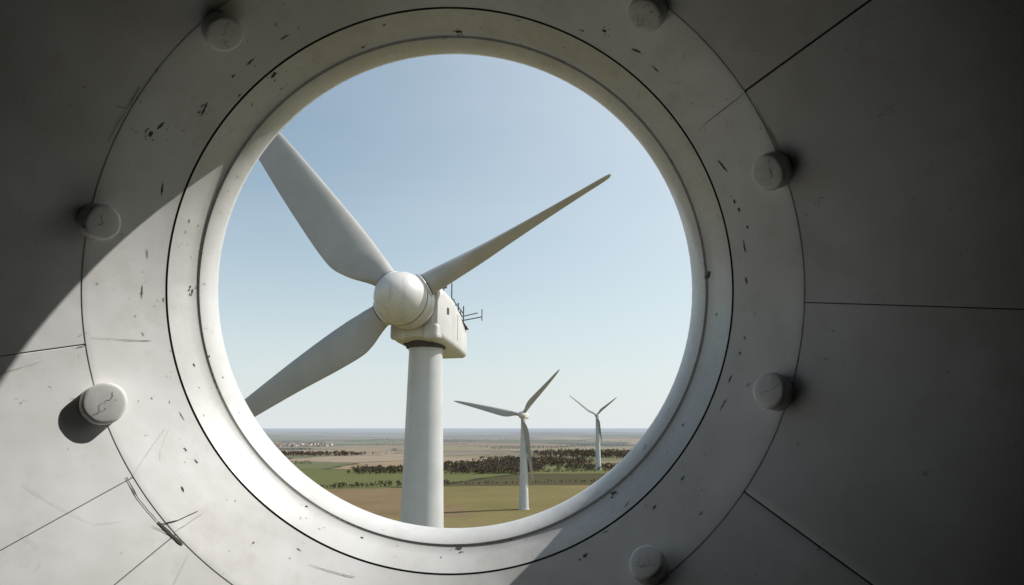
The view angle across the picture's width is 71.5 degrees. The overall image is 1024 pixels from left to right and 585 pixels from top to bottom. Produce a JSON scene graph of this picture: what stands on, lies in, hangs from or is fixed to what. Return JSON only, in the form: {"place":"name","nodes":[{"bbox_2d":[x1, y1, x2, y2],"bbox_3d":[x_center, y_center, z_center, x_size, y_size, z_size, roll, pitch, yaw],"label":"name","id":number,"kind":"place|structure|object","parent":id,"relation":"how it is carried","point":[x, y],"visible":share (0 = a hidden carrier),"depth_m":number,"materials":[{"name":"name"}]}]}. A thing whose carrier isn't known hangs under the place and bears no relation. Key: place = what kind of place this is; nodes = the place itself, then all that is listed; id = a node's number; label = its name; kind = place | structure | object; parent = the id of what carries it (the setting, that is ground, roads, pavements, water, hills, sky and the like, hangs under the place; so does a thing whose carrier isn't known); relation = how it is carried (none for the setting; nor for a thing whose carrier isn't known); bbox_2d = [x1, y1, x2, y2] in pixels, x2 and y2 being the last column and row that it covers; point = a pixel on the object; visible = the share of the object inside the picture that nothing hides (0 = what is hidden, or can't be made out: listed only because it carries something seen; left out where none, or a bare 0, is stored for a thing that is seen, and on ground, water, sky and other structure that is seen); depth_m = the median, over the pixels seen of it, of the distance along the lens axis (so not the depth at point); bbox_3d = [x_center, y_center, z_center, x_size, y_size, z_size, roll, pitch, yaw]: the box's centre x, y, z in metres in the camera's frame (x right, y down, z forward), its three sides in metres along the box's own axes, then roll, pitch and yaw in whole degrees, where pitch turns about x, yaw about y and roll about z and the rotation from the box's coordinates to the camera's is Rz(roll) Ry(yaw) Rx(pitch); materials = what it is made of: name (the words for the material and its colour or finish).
{"place":"outdoors","nodes":[
{"label":"outdoors","id":0,"kind":"place"},
{"bbox_2d":[244,132,610,527],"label":"wind turbine","id":1,"kind":"object","parent":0,"point":[420,314],"visible":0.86,"depth_m":81.56,"materials":[{"name":"paint"}]},
{"bbox_2d":[262,428,647,527],"bbox_3d":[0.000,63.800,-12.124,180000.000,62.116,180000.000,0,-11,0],"label":"ground","id":2,"kind":"structure","parent":0,"point":[474,504],"depth_m":1016.88,"materials":[{"name":"green plant"}]},
{"bbox_2d":[274,442,332,446],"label":"village houses","id":3,"kind":"structure","parent":2,"relation":"on","point":[300,443],"depth_m":2288.34,"materials":[{"name":"tile"}]},
{"bbox_2d":[276,439,629,474],"bbox_3d":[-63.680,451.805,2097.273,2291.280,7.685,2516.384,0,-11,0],"label":"distant hedgerow","id":4,"kind":"object","parent":2,"relation":"on","point":[573,469],"visible":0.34,"depth_m":1111.08,"materials":[{"name":"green plant"}]},
{"bbox_2d":[281,448,631,473],"bbox_3d":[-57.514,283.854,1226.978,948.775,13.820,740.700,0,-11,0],"label":"woodland","id":5,"kind":"object","parent":2,"relation":"on","point":[505,463],"visible":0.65,"depth_m":1046.37,"materials":[{"name":"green plant"}]},
{"bbox_2d":[320,479,597,487],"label":"hedgerow","id":6,"kind":"object","parent":2,"relation":"on","point":[375,484],"visible":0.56,"depth_m":686.02,"materials":[{"name":"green plant"}]},
{"bbox_2d":[218,54,691,427],"label":"sky","id":7,"kind":"structure","parent":0,"point":[435,158],"materials":[{"name":"blue"}]},
{"bbox_2d":[454,369,559,509],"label":"wind turbine","id":8,"kind":"object","parent":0,"point":[525,448],"visible":1,"depth_m":502.88,"materials":[{"name":"paint"}]},
{"bbox_2d":[569,395,616,469],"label":"wind turbine","id":9,"kind":"object","parent":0,"point":[598,452],"visible":1,"depth_m":961.29,"materials":[{"name":"paint"}]},
{"bbox_3d":[-0.096,-0.002,0.029,1.800,1.800,1.352,0,0,0],"label":"chamber lining","id":10,"kind":"object","parent":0,"visible":0},
{"bbox_2d":[82,54,807,535],"bbox_3d":[-0.096,-0.002,0.260,1.920,1.920,1.892,0,0,0],"label":"skin","id":11,"kind":"object","parent":10,"relation":"attached to","point":[688,250],"visible":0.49,"depth_m":1.21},
{"bbox_2d":[0,0,1023,584],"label":"panels","id":12,"kind":"object","parent":10,"relation":"in","point":[894,454],"visible":1,"depth_m":0.91,"materials":[{"name":"paint"}]},
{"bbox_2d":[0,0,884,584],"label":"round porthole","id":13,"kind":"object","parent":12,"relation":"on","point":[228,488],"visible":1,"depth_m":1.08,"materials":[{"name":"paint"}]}
]}

